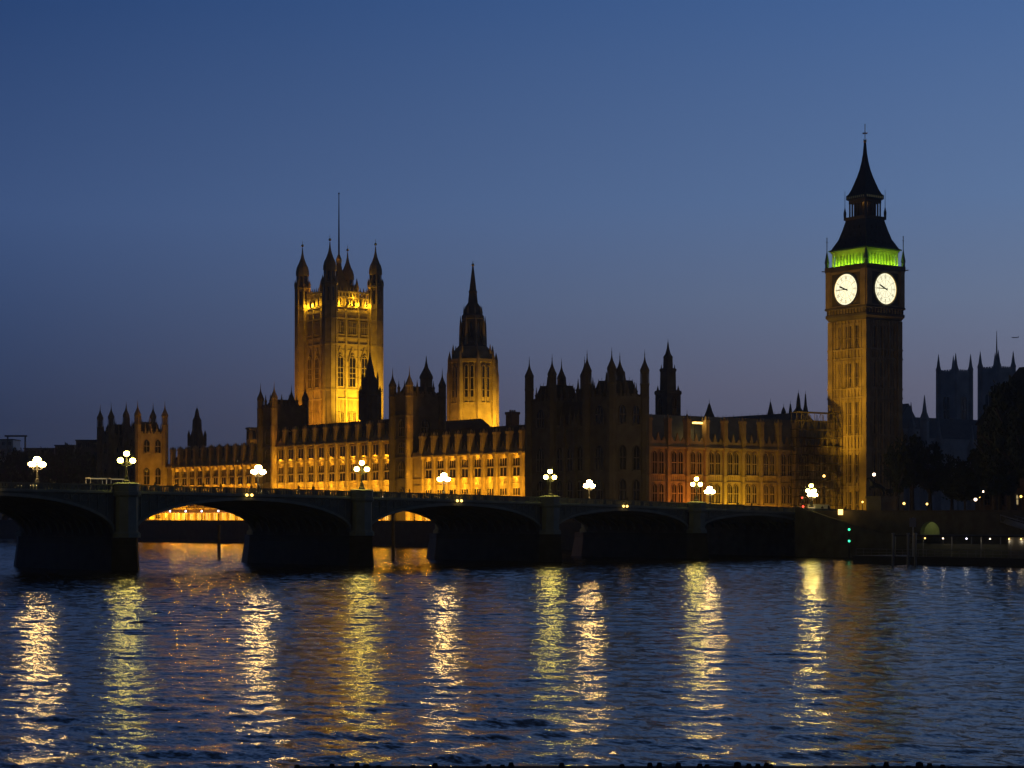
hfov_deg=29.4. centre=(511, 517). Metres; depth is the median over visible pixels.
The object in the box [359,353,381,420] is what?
ventilation spire
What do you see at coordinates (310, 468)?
window
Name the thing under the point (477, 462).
window
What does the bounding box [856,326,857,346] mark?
slit window
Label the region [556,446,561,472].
window
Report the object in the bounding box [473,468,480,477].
window
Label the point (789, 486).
window
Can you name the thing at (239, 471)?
window
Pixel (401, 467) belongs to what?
window
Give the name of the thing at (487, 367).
window
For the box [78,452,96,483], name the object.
plane tree
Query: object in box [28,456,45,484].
street lamp
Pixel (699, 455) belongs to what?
window
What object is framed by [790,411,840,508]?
scaffolding
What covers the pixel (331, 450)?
window
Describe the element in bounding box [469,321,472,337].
window
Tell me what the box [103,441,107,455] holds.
window
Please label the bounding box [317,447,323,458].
window
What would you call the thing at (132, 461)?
street lamp
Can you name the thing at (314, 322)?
window
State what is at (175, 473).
window
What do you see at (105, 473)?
window
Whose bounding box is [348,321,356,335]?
window
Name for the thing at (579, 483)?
window
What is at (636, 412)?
window
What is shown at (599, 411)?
window
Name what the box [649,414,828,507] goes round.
palace wing
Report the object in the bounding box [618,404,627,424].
window
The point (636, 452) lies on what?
window
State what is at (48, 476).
plane tree
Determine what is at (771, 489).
window
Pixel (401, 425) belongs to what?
window
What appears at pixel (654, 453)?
window
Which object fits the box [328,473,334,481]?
window
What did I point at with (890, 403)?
slit window
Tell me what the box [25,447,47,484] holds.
plane tree
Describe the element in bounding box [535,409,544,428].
window
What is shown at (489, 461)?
window
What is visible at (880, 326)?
slit window
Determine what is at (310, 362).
window
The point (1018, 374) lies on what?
tree
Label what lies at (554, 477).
street lamp
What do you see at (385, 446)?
window
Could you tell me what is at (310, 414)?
window
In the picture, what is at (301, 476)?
window
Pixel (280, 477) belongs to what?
window
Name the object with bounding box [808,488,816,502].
street lamp
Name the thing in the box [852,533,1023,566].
floating pier
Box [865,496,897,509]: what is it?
statue plinth
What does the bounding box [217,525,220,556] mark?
mooring post
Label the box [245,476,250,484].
window
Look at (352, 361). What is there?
window
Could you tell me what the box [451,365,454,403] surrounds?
window
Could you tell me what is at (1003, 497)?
window
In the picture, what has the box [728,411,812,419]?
palace hall
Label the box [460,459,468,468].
window
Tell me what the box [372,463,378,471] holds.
window
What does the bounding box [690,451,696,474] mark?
window
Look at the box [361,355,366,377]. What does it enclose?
window
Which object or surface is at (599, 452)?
window
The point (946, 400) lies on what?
window
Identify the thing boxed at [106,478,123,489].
bus shelter
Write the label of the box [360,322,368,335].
window
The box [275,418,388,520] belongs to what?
palace wing
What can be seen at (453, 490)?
window
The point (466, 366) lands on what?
window
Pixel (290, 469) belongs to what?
window
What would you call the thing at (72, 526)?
arch bridge
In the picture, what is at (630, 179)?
sky
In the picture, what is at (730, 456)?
window
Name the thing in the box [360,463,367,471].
window
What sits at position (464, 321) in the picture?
window
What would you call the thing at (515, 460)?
window
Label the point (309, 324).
window
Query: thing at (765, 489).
window
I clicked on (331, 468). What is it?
window
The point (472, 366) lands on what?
window
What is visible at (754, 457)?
window
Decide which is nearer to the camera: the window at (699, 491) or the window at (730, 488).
the window at (699, 491)
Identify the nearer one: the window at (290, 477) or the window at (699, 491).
the window at (699, 491)
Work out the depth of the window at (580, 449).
424.32 m
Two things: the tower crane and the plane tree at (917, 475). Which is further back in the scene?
the tower crane
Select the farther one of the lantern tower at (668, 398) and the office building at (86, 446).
the office building at (86, 446)
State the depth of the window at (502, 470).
463.08 m
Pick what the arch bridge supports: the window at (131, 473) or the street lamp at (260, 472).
the street lamp at (260, 472)
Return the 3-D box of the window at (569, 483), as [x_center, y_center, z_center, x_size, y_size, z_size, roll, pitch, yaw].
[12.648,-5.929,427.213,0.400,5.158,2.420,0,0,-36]
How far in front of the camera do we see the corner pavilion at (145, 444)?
604.80 m
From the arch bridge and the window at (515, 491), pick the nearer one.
the arch bridge
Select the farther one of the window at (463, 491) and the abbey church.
the abbey church
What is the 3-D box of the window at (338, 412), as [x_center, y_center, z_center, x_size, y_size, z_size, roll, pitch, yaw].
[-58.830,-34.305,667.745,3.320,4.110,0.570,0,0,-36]
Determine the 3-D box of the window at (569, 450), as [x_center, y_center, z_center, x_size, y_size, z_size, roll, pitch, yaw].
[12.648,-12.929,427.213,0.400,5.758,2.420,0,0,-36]
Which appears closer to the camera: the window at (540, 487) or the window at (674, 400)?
the window at (540, 487)
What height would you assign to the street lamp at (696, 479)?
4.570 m
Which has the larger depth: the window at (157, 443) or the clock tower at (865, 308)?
the window at (157, 443)
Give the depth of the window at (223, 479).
575.47 m
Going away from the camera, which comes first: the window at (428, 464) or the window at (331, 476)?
the window at (428, 464)
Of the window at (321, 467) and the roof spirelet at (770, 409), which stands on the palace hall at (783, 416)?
the roof spirelet at (770, 409)
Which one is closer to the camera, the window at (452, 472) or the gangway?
the gangway
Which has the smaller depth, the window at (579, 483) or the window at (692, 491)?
the window at (579, 483)
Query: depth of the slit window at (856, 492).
475.34 m
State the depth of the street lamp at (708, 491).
377.17 m
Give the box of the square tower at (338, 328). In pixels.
[294,193,383,424]
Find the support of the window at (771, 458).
in the palace wing at (740, 461)
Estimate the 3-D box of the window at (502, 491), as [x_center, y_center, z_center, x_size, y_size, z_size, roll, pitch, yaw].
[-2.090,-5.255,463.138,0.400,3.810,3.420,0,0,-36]
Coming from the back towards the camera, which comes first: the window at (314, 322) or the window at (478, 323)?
the window at (314, 322)
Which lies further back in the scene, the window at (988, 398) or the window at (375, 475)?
the window at (988, 398)
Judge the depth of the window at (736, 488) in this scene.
464.21 m
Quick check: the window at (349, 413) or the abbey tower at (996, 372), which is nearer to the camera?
the window at (349, 413)
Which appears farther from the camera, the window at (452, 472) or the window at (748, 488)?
the window at (452, 472)
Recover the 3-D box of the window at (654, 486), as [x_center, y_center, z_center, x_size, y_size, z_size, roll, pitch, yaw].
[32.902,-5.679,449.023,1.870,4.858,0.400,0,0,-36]
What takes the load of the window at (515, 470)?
in the palace wing at (487, 460)
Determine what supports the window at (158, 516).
in the corner pavilion at (145, 444)
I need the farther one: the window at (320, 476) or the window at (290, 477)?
the window at (290, 477)
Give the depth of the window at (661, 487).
450.15 m
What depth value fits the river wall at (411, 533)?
551.54 m
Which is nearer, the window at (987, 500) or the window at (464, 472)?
the window at (987, 500)
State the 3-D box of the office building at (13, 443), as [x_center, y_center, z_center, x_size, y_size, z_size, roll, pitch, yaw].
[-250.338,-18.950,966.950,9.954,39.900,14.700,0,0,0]
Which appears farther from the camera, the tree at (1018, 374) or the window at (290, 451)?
the window at (290, 451)
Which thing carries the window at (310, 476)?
in the palace wing at (329, 456)
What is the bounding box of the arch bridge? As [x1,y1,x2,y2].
[0,482,856,570]
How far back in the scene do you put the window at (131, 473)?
603.53 m
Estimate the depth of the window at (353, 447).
517.23 m
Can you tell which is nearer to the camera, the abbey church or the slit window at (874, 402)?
the slit window at (874, 402)
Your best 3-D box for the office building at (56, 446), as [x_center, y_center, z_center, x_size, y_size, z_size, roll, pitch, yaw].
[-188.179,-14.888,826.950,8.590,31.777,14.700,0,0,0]
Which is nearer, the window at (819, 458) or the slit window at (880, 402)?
the slit window at (880, 402)
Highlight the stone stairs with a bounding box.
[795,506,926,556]
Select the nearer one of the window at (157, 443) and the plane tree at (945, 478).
the plane tree at (945, 478)
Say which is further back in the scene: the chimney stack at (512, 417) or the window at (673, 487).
the chimney stack at (512, 417)
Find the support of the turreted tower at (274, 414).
on the ground
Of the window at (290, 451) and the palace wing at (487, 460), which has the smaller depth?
the palace wing at (487, 460)
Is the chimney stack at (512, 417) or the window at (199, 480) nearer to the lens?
the chimney stack at (512, 417)
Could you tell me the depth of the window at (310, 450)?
534.96 m
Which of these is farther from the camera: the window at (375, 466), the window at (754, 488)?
the window at (375, 466)
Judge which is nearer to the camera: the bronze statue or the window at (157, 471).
the bronze statue
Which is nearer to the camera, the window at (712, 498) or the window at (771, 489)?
the window at (712, 498)
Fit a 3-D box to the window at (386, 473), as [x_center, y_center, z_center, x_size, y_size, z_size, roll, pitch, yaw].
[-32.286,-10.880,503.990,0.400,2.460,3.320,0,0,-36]
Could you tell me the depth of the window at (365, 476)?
512.71 m
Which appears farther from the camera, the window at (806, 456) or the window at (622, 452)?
the window at (806, 456)
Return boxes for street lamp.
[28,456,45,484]
[117,449,135,482]
[251,463,265,487]
[354,459,368,488]
[437,472,449,493]
[544,468,556,495]
[583,479,594,498]
[691,475,701,500]
[704,485,714,503]
[806,483,815,506]
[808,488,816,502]
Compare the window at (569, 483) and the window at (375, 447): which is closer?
the window at (569, 483)
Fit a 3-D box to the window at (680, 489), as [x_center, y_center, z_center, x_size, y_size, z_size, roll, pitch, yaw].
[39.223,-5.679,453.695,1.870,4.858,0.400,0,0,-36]
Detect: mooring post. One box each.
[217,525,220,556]
[391,514,394,558]
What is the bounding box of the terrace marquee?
[161,509,242,519]
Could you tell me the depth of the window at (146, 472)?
601.62 m
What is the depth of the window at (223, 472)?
575.75 m
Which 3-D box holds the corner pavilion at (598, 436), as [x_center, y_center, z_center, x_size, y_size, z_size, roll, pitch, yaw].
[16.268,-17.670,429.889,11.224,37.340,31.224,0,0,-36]
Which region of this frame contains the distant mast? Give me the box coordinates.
[996,331,996,360]
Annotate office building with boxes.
[0,439,20,519]
[23,448,54,456]
[54,445,75,457]
[75,440,96,464]
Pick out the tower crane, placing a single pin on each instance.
(8, 436)
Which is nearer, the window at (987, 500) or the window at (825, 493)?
the window at (987, 500)
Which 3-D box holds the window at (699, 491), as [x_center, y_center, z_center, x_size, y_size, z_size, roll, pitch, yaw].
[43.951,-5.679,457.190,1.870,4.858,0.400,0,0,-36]
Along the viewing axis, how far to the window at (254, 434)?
589.12 m
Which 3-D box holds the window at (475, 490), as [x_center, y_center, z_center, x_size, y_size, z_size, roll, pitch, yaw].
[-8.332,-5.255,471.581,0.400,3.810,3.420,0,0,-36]
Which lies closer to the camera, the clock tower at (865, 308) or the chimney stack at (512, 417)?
the clock tower at (865, 308)
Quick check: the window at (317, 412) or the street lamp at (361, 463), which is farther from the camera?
the window at (317, 412)
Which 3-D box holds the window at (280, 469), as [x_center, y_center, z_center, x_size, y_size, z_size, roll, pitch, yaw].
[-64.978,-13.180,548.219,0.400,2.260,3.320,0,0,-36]
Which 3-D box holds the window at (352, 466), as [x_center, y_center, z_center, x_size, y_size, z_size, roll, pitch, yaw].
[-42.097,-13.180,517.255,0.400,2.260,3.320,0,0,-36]
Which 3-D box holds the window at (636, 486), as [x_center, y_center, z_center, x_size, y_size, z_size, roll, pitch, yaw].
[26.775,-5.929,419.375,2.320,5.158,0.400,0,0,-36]
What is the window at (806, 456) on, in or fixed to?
in the palace wing at (740, 461)
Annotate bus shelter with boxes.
[86,477,106,489]
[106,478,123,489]
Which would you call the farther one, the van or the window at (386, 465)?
the window at (386, 465)
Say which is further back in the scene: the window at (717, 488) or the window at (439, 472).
the window at (439, 472)
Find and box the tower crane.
[5,435,26,519]
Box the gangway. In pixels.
[1000,515,1023,529]
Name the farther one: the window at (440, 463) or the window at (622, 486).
the window at (440, 463)
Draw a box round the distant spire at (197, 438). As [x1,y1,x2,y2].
[187,408,206,447]
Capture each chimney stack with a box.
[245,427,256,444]
[505,410,519,425]
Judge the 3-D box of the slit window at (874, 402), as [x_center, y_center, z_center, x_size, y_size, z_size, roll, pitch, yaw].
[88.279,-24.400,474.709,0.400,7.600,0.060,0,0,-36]
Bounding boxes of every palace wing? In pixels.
[165,442,256,519]
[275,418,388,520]
[411,422,524,520]
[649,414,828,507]
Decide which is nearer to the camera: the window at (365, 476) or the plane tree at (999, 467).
the plane tree at (999, 467)
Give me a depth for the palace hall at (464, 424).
513.82 m
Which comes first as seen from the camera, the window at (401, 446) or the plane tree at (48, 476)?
the window at (401, 446)
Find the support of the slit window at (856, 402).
in the clock tower at (865, 308)
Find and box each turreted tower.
[257,383,308,492]
[389,356,445,520]
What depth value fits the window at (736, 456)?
464.21 m
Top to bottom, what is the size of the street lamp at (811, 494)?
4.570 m
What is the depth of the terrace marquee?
577.45 m
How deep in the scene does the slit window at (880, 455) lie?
476.03 m
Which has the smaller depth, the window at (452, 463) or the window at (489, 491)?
the window at (489, 491)
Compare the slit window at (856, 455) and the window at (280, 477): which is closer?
the slit window at (856, 455)
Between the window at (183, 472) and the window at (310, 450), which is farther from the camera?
the window at (183, 472)
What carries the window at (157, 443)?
in the corner pavilion at (145, 444)
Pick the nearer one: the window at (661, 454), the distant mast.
the window at (661, 454)
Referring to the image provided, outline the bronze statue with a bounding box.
[867,475,893,495]
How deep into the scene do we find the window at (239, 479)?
567.93 m
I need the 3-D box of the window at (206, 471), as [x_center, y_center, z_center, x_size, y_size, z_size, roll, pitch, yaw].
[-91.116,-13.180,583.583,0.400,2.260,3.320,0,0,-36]
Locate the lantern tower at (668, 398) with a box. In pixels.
[654,343,681,415]
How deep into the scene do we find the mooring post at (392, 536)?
329.76 m
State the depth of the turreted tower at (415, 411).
498.34 m
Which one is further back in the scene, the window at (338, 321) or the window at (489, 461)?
the window at (338, 321)
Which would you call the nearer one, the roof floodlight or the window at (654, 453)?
the window at (654, 453)
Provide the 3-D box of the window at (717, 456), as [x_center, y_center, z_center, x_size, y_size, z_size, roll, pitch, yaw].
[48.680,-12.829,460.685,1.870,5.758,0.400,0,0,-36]
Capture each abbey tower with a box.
[936,353,972,419]
[977,350,1015,419]
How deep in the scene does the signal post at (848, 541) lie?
326.88 m
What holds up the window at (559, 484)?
in the corner pavilion at (598, 436)
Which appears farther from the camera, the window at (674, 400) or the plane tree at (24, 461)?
the plane tree at (24, 461)
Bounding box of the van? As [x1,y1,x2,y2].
[808,504,830,508]
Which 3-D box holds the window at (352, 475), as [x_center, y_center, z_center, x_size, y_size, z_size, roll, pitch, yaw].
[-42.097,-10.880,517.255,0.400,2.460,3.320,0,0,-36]
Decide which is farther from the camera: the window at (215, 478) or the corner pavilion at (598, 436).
the window at (215, 478)
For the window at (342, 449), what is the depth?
521.67 m
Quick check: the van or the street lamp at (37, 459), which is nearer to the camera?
the street lamp at (37, 459)
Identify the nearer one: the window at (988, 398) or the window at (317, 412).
the window at (317, 412)
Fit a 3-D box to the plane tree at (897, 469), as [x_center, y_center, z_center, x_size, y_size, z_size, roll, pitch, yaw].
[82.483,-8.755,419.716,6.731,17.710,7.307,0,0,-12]
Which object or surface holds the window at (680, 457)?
in the palace wing at (740, 461)
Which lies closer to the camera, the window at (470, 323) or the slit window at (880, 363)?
the slit window at (880, 363)
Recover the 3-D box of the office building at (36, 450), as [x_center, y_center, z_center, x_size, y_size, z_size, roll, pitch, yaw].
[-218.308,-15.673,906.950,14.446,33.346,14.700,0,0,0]
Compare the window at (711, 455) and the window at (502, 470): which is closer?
the window at (711, 455)
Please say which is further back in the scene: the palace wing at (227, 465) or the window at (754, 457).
the palace wing at (227, 465)
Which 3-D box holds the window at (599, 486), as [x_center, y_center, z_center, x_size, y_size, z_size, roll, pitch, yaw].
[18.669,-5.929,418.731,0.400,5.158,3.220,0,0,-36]
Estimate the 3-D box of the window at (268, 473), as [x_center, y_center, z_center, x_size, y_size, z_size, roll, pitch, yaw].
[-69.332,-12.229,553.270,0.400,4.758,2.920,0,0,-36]
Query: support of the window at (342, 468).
in the palace wing at (329, 456)
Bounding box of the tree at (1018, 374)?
[975,367,1023,509]
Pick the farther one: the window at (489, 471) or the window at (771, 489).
the window at (771, 489)
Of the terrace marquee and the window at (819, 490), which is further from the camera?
the terrace marquee
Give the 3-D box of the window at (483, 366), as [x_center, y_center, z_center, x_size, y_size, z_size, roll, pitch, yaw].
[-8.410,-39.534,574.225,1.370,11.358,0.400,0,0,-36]
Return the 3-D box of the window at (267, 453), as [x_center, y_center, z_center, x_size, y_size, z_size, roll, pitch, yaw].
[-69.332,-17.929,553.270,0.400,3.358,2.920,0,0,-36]
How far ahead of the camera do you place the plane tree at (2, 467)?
692.33 m
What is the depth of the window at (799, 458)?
477.08 m
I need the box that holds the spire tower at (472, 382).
[447,264,498,426]
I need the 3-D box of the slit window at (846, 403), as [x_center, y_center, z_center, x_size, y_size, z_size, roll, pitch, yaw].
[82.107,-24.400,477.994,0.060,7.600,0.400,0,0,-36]
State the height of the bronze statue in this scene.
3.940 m
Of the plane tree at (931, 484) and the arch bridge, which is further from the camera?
the plane tree at (931, 484)
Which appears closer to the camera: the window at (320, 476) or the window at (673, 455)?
the window at (673, 455)
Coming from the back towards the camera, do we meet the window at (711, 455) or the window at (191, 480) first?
the window at (191, 480)
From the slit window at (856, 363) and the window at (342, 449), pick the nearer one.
the slit window at (856, 363)
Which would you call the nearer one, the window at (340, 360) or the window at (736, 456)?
the window at (736, 456)
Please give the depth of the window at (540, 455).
435.66 m
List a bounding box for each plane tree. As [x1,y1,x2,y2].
[0,449,17,519]
[14,449,39,484]
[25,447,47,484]
[40,449,57,482]
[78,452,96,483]
[882,436,912,509]
[899,431,930,509]
[918,441,945,509]
[934,454,965,509]
[944,472,983,509]
[963,447,986,509]
[974,415,1008,509]
[978,453,1020,509]
[980,373,1023,509]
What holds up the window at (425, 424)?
in the turreted tower at (415, 411)
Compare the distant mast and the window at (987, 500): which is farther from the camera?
the distant mast
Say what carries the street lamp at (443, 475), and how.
on the arch bridge
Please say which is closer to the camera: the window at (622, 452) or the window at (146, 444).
the window at (622, 452)
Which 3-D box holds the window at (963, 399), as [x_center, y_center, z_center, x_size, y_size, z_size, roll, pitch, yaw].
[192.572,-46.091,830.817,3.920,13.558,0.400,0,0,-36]
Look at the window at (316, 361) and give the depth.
672.63 m
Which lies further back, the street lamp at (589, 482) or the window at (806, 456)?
the window at (806, 456)
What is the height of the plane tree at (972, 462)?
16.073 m
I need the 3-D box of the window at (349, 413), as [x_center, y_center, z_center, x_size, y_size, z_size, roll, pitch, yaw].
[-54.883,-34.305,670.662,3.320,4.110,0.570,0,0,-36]
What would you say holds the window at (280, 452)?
in the palace wing at (329, 456)
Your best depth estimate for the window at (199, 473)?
588.11 m
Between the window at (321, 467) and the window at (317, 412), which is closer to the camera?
the window at (321, 467)
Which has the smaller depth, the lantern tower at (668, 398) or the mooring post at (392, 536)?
the mooring post at (392, 536)
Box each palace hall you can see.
[446,417,490,429]
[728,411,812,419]
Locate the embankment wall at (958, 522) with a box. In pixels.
[814,510,1023,543]
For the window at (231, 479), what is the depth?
571.83 m
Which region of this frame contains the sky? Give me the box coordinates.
[0,0,1023,463]
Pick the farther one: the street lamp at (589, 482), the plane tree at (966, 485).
the plane tree at (966, 485)
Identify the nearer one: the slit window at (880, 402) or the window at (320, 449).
the slit window at (880, 402)
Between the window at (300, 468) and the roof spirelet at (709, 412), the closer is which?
the roof spirelet at (709, 412)
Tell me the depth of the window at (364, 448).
512.83 m
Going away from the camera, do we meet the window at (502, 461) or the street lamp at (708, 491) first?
the street lamp at (708, 491)
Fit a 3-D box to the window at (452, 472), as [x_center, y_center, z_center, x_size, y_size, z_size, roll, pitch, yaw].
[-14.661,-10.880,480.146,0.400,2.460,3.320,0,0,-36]
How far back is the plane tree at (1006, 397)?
378.46 m
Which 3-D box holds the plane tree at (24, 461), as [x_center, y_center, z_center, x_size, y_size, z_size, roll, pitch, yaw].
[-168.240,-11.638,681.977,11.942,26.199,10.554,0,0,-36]
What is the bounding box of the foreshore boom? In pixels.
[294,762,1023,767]
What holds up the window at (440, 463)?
in the palace wing at (487, 460)
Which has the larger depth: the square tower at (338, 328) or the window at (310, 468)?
the square tower at (338, 328)
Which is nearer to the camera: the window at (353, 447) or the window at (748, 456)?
the window at (748, 456)
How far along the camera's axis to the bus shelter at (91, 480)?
285.07 m
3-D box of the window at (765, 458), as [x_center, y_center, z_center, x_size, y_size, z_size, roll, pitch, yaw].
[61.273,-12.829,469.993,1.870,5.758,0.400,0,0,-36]
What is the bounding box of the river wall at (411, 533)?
[0,520,580,549]
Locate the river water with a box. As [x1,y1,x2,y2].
[0,538,1023,767]
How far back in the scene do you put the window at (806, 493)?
478.13 m
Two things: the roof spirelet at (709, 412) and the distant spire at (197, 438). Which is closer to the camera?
the roof spirelet at (709, 412)
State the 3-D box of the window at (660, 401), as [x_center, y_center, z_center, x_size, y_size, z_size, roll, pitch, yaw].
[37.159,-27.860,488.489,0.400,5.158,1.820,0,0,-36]
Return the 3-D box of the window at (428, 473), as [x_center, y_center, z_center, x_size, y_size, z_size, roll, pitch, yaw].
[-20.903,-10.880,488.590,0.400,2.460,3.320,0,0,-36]
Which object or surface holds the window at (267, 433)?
in the turreted tower at (274, 414)
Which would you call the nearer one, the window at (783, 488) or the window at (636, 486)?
the window at (636, 486)
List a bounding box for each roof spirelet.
[704,403,713,416]
[767,399,773,413]
[793,390,802,411]
[803,391,808,414]
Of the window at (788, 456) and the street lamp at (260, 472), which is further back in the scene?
the window at (788, 456)
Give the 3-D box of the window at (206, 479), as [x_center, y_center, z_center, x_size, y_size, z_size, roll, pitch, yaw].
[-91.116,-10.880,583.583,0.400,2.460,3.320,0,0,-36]
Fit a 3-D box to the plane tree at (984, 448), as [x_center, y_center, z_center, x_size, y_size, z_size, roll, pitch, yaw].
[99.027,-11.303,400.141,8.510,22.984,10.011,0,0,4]
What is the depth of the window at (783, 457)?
473.48 m
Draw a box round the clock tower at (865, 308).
[822,132,908,509]
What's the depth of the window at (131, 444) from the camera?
603.53 m
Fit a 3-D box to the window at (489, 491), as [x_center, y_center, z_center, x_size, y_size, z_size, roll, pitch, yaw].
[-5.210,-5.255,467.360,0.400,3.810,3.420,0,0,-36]
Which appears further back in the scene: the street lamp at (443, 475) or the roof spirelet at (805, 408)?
the roof spirelet at (805, 408)
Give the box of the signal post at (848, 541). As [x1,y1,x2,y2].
[848,524,849,559]
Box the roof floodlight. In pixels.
[692,421,702,438]
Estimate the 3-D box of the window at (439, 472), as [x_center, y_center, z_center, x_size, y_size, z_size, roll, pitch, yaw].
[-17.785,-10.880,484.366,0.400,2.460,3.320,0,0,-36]
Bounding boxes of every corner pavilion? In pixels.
[97,403,167,519]
[525,351,649,522]
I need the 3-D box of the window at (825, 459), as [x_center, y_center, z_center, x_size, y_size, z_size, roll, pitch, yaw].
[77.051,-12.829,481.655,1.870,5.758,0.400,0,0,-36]
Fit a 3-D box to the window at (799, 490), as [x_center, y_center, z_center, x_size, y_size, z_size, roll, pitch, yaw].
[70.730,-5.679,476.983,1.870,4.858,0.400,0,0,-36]
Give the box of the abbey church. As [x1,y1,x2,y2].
[902,395,977,509]
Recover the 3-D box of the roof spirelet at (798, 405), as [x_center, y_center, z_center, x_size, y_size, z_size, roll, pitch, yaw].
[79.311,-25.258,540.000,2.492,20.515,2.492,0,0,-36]
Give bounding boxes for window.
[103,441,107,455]
[103,468,107,485]
[129,439,133,453]
[129,467,133,482]
[143,439,149,453]
[143,467,149,484]
[154,439,161,453]
[155,467,160,484]
[155,513,161,519]
[174,471,177,478]
[181,471,185,478]
[189,471,193,477]
[189,478,193,485]
[197,470,201,477]
[197,478,201,485]
[204,470,208,477]
[204,478,208,485]
[212,477,216,485]
[220,469,225,476]
[221,477,225,484]
[228,469,233,476]
[228,477,233,484]
[237,469,241,476]
[237,477,241,484]
[245,468,250,475]
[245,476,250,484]
[246,430,249,439]
[251,430,256,439]
[264,428,270,444]
[264,449,270,460]
[264,467,270,482]
[277,449,283,460]
[277,467,283,474]
[277,475,283,483]
[287,449,292,459]
[287,467,292,474]
[288,475,292,482]
[297,448,303,459]
[297,466,303,474]
[297,474,303,482]
[306,323,311,336]
[307,356,311,388]
[307,448,313,458]
[307,466,313,473]
[307,474,313,482]
[309,413,311,424]
[314,322,319,335]
[314,355,319,387]
[314,412,319,424]
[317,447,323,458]
[317,465,323,473]
[317,474,323,482]
[328,447,334,457]
[328,465,334,472]
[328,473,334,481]
[338,321,344,334]
[338,354,343,386]
[338,412,342,422]
[338,446,345,457]
[339,464,345,472]
[339,473,345,481]
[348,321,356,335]
[348,412,356,421]
[349,355,355,387]
[349,445,355,456]
[349,464,355,472]
[349,472,355,481]
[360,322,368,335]
[360,445,367,456]
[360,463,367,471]
[360,472,367,480]
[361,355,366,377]
[371,444,378,455]
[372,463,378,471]
[372,472,378,480]
[383,443,388,455]
[383,471,388,480]
[384,463,388,470]
[397,418,404,436]
[397,441,404,453]
[398,461,404,478]
[420,418,429,436]
[424,461,431,469]
[424,470,431,479]
[436,460,443,469]
[436,469,443,478]
[448,460,455,468]
[448,489,455,493]
[449,469,455,478]
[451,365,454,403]
[455,365,457,402]
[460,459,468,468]
[460,468,468,478]
[461,489,468,493]
[462,321,464,338]
[464,364,468,402]
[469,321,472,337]
[470,365,473,402]
[473,459,480,467]
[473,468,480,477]
[473,488,480,494]
[477,321,480,338]
[481,364,485,402]
[486,365,489,402]
[486,458,493,467]
[486,468,493,477]
[486,488,493,496]
[498,458,506,466]
[498,467,506,476]
[499,488,506,495]
[512,457,519,466]
[512,467,519,476]
[512,488,519,495]
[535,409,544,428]
[535,447,544,472]
[536,480,544,496]
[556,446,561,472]
[556,479,561,497]
[566,446,571,471]
[566,479,571,497]
[576,445,582,471]
[577,479,582,497]
[594,404,603,425]
[594,444,603,470]
[594,478,603,498]
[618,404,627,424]
[618,444,627,470]
[618,478,626,499]
[632,405,640,425]
[632,444,640,470]
[632,478,640,500]
[652,450,658,474]
[652,483,657,500]
[658,397,662,414]
[658,450,664,474]
[658,483,663,501]
[671,450,677,474]
[671,483,676,501]
[672,396,676,414]
[677,450,683,474]
[677,483,683,501]
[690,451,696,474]
[690,485,695,500]
[696,451,702,475]
[697,485,701,500]
[709,451,714,475]
[710,484,714,503]
[715,452,721,475]
[715,484,721,503]
[727,452,733,475]
[727,484,733,503]
[733,452,739,475]
[733,484,739,503]
[745,452,751,475]
[745,484,750,503]
[751,453,757,476]
[751,484,757,503]
[763,453,769,476]
[763,484,769,504]
[769,453,775,476]
[769,485,775,504]
[781,453,786,476]
[781,485,786,504]
[787,453,792,476]
[787,485,792,504]
[798,455,803,476]
[798,485,803,504]
[805,455,808,476]
[805,485,808,504]
[815,456,821,477]
[815,485,820,503]
[821,456,826,477]
[821,486,826,504]
[846,403,846,433]
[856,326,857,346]
[856,363,857,385]
[856,402,857,433]
[856,455,857,482]
[856,492,857,509]
[874,402,874,432]
[880,326,881,347]
[880,363,881,386]
[880,402,881,433]
[880,455,881,482]
[890,403,890,433]
[943,394,949,418]
[961,394,966,419]
[984,493,990,505]
[985,392,991,408]
[1001,494,1005,505]
[1016,493,1019,505]
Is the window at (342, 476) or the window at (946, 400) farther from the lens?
the window at (946, 400)
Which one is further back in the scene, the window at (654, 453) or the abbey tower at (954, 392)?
the abbey tower at (954, 392)
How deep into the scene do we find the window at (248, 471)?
563.65 m
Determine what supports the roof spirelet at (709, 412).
on the palace hall at (783, 416)
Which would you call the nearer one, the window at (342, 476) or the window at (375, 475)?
the window at (375, 475)
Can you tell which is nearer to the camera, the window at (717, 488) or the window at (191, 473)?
the window at (717, 488)
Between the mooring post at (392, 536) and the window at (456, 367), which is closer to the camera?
the mooring post at (392, 536)
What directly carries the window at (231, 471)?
in the palace wing at (227, 465)
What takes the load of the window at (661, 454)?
in the palace wing at (740, 461)
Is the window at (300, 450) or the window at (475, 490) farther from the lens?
the window at (300, 450)
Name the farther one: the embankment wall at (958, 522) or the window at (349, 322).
the window at (349, 322)
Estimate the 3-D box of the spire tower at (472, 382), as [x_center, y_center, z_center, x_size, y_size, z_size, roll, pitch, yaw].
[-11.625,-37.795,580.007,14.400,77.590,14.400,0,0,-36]

